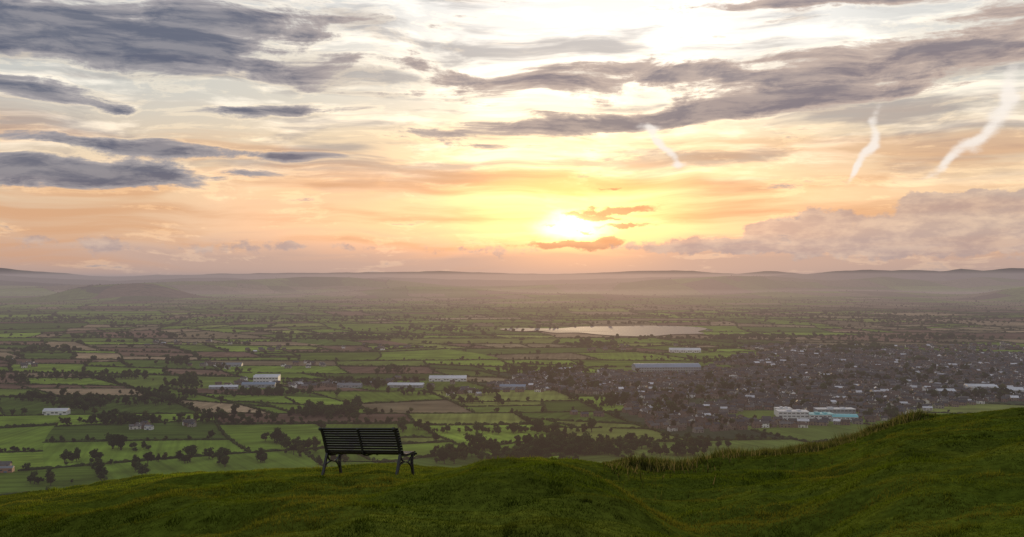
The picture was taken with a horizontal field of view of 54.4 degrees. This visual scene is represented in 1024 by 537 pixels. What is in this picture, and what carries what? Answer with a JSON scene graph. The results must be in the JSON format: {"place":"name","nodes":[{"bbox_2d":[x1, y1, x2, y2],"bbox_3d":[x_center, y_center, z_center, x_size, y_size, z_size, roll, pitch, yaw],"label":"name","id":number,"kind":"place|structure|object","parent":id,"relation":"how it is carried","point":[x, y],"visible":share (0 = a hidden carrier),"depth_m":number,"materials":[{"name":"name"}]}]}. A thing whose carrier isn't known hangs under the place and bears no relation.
{"place":"outdoors","nodes":[
{"label":"outdoors","id":0,"kind":"place"},
{"bbox_2d":[0,276,1023,493],"bbox_3d":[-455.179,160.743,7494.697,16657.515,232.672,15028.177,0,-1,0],"label":"fields","id":1,"kind":"structure","parent":0,"point":[181,293],"depth_m":2805.47,"materials":[{"name":"green plant"}]},
{"bbox_2d":[0,466,14,472],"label":"barn","id":2,"kind":"structure","parent":1,"relation":"on","point":[7,469],"depth_m":1019.79,"materials":[{"name":"brick"}]},
{"bbox_2d":[42,408,70,414],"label":"barn","id":3,"kind":"structure","parent":1,"relation":"on","point":[56,411],"depth_m":1447.11,"materials":[{"name":"metal"}]},
{"bbox_2d":[144,425,153,429],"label":"barn","id":4,"kind":"structure","parent":1,"relation":"on","point":[148,427],"depth_m":1306.40,"materials":[{"name":"grey"}]},
{"bbox_2d":[209,385,238,388],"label":"warehouse","id":5,"kind":"structure","parent":1,"relation":"on","point":[224,386],"depth_m":1784.79,"materials":[{"name":"metal"}]},
{"bbox_2d":[226,362,242,366],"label":"barn","id":6,"kind":"structure","parent":1,"relation":"on","point":[240,364],"depth_m":2233.95,"materials":[{"name":"grey metal"}]},
{"bbox_2d":[241,382,275,387],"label":"warehouse","id":7,"kind":"structure","parent":1,"relation":"on","point":[259,384],"depth_m":1806.86,"materials":[{"name":"grey metal"}]},
{"bbox_2d":[253,374,280,381],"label":"warehouse","id":8,"kind":"structure","parent":1,"relation":"on","point":[264,377],"depth_m":1879.06,"materials":[{"name":"metal"}]},
{"bbox_2d":[337,383,362,387],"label":"warehouse","id":9,"kind":"structure","parent":1,"relation":"on","point":[349,385],"depth_m":1806.60,"materials":[{"name":"grey metal"}]},
{"bbox_2d":[387,382,423,387],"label":"warehouse","id":10,"kind":"structure","parent":1,"relation":"on","point":[399,384],"depth_m":1806.96,"materials":[{"name":"metal"}]},
{"bbox_2d":[429,375,466,380],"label":"warehouse","id":11,"kind":"structure","parent":1,"relation":"on","point":[447,377],"depth_m":1918.09,"materials":[{"name":"metal"}]},
{"bbox_2d":[0,400,900,489],"bbox_3d":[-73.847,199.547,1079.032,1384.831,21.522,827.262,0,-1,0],"label":"vale trees","id":12,"kind":"object","parent":1,"relation":"on","point":[535,445],"visible":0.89,"depth_m":1157.51,"materials":[{"name":"green plant"}]},
{"bbox_2d":[0,329,1023,465],"bbox_3d":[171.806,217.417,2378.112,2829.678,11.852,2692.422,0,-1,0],"label":"brick houses","id":13,"kind":"structure","parent":1,"relation":"on","point":[834,394],"depth_m":1822.80,"materials":[{"name":"brown brick"}]},
{"bbox_2d":[0,351,1023,422],"bbox_3d":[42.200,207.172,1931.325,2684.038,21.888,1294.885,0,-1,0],"label":"distant trees","id":14,"kind":"object","parent":1,"relation":"on","point":[86,401],"visible":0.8,"depth_m":1761.89,"materials":[{"name":"green plant"}]},
{"bbox_2d":[0,275,1023,361],"bbox_3d":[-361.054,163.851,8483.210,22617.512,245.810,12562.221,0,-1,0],"label":"trees","id":15,"kind":"object","parent":1,"relation":"on","point":[586,341],"visible":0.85,"depth_m":3985.89,"materials":[{"name":"green plant"}]},
{"bbox_2d":[499,384,525,389],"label":"warehouse","id":16,"kind":"structure","parent":1,"relation":"on","point":[511,386],"depth_m":1773.45,"materials":[{"name":"grey metal"}]},
{"bbox_2d":[632,366,700,371],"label":"walls","id":17,"kind":"structure","parent":1,"relation":"on","point":[675,369],"depth_m":2117.13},
{"bbox_2d":[639,368,692,370],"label":"windows","id":18,"kind":"structure","parent":17,"relation":"attached to","point":[663,370],"depth_m":2114.95,"materials":[{"name":"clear glass"}]},
{"bbox_2d":[631,363,700,367],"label":"roof","id":19,"kind":"structure","parent":17,"relation":"on","point":[640,365],"depth_m":2126.66,"materials":[{"name":"grey metal"}]},
{"bbox_2d":[669,348,700,352],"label":"warehouse","id":20,"kind":"structure","parent":1,"relation":"on","point":[685,350],"depth_m":2652.21,"materials":[{"name":"metal"}]},
{"bbox_2d":[775,410,808,419],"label":"walls","id":21,"kind":"structure","parent":1,"relation":"on","point":[787,415],"depth_m":1389.57,"materials":[{"name":"white concrete"}]},
{"bbox_2d":[775,409,808,411],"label":"roof","id":22,"kind":"structure","parent":21,"relation":"on","point":[787,410],"depth_m":1397.59,"materials":[{"name":"metal"}]},
{"bbox_2d":[779,413,808,416],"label":"windows","id":23,"kind":"structure","parent":21,"relation":"attached to","point":[794,413],"depth_m":1389.32,"materials":[{"name":"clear glass"}]},
{"bbox_2d":[809,415,831,420],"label":"walls","id":24,"kind":"structure","parent":1,"relation":"on","point":[818,417],"depth_m":1382.41,"materials":[{"name":"white concrete"}]},
{"bbox_2d":[809,412,835,414],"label":"roof","id":25,"kind":"structure","parent":24,"relation":"on","point":[820,413],"depth_m":1391.78,"materials":[{"name":"metal"}]},
{"bbox_2d":[813,408,855,413],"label":"walls","id":26,"kind":"structure","parent":1,"relation":"on","point":[838,411],"depth_m":1438.94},
{"bbox_2d":[814,407,855,409],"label":"roof","id":27,"kind":"structure","parent":26,"relation":"on","point":[835,408],"depth_m":1445.33,"materials":[{"name":"metal"}]},
{"bbox_2d":[832,417,857,421],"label":"walls","id":28,"kind":"structure","parent":1,"relation":"on","point":[842,418],"depth_m":1376.39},
{"bbox_2d":[832,414,857,416],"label":"roof","id":29,"kind":"structure","parent":28,"relation":"on","point":[846,415],"depth_m":1379.50,"materials":[{"name":"teal metal"}]},
{"bbox_2d":[935,388,955,391],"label":"warehouse","id":30,"kind":"structure","parent":1,"relation":"on","point":[952,389],"depth_m":1712.94,"materials":[{"name":"metal"}]},
{"bbox_2d":[964,384,996,388],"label":"warehouse","id":31,"kind":"structure","parent":1,"relation":"on","point":[990,386],"depth_m":1775.68,"materials":[{"name":"metal"}]},
{"bbox_2d":[996,386,1023,391],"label":"warehouse","id":32,"kind":"structure","parent":1,"relation":"on","point":[1014,389],"depth_m":1720.50,"materials":[{"name":"metal"}]},
{"bbox_2d":[0,407,1023,536],"bbox_3d":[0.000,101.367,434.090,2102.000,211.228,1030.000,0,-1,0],"label":"grassy hill","id":33,"kind":"structure","parent":0,"point":[892,512],"depth_m":12.24,"materials":[{"name":"green plant"}]},
{"bbox_2d":[318,427,416,474],"bbox_3d":[-2.589,3.285,17.747,1.640,0.900,0.748,-4,-10,25],"label":"park bench","id":34,"kind":"object","parent":33,"relation":"on","point":[364,443],"visible":0.94,"depth_m":17.61,"materials":[{"name":"black metal"}]},
{"bbox_2d":[602,409,936,517],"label":"rough grass","id":35,"kind":"structure","parent":33,"relation":"on","point":[660,464],"depth_m":22.87,"materials":[{"name":"green plant"}]},
{"bbox_2d":[0,268,1023,444],"bbox_3d":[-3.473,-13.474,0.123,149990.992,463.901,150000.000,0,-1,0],"label":"hills","id":36,"kind":"structure","parent":0,"point":[11,277],"depth_m":23295.99,"materials":[{"name":"grey"}]},
{"bbox_2d":[0,306,1023,495],"bbox_3d":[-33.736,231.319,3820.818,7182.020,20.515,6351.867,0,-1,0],"label":"hedges","id":37,"kind":"object","parent":36,"relation":"on","point":[489,371],"visible":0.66,"depth_m":2723.24,"materials":[{"name":"green plant"}]},
{"bbox_2d":[0,0,1023,275],"label":"sky","id":38,"kind":"structure","parent":0,"point":[138,137],"materials":[{"name":"multicoloured"}]},
{"bbox_2d":[501,326,706,335],"bbox_3d":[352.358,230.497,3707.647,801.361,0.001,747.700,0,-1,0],"label":"lake water","id":39,"kind":"structure","parent":0,"point":[634,330],"depth_m":3700.09,"materials":[{"name":"grey liquid"}]},
{"bbox_2d":[774,406,792,408],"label":"roof","id":40,"kind":"structure","parent":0,"point":[782,407],"depth_m":1444.52,"materials":[{"name":"metal"}]}
]}

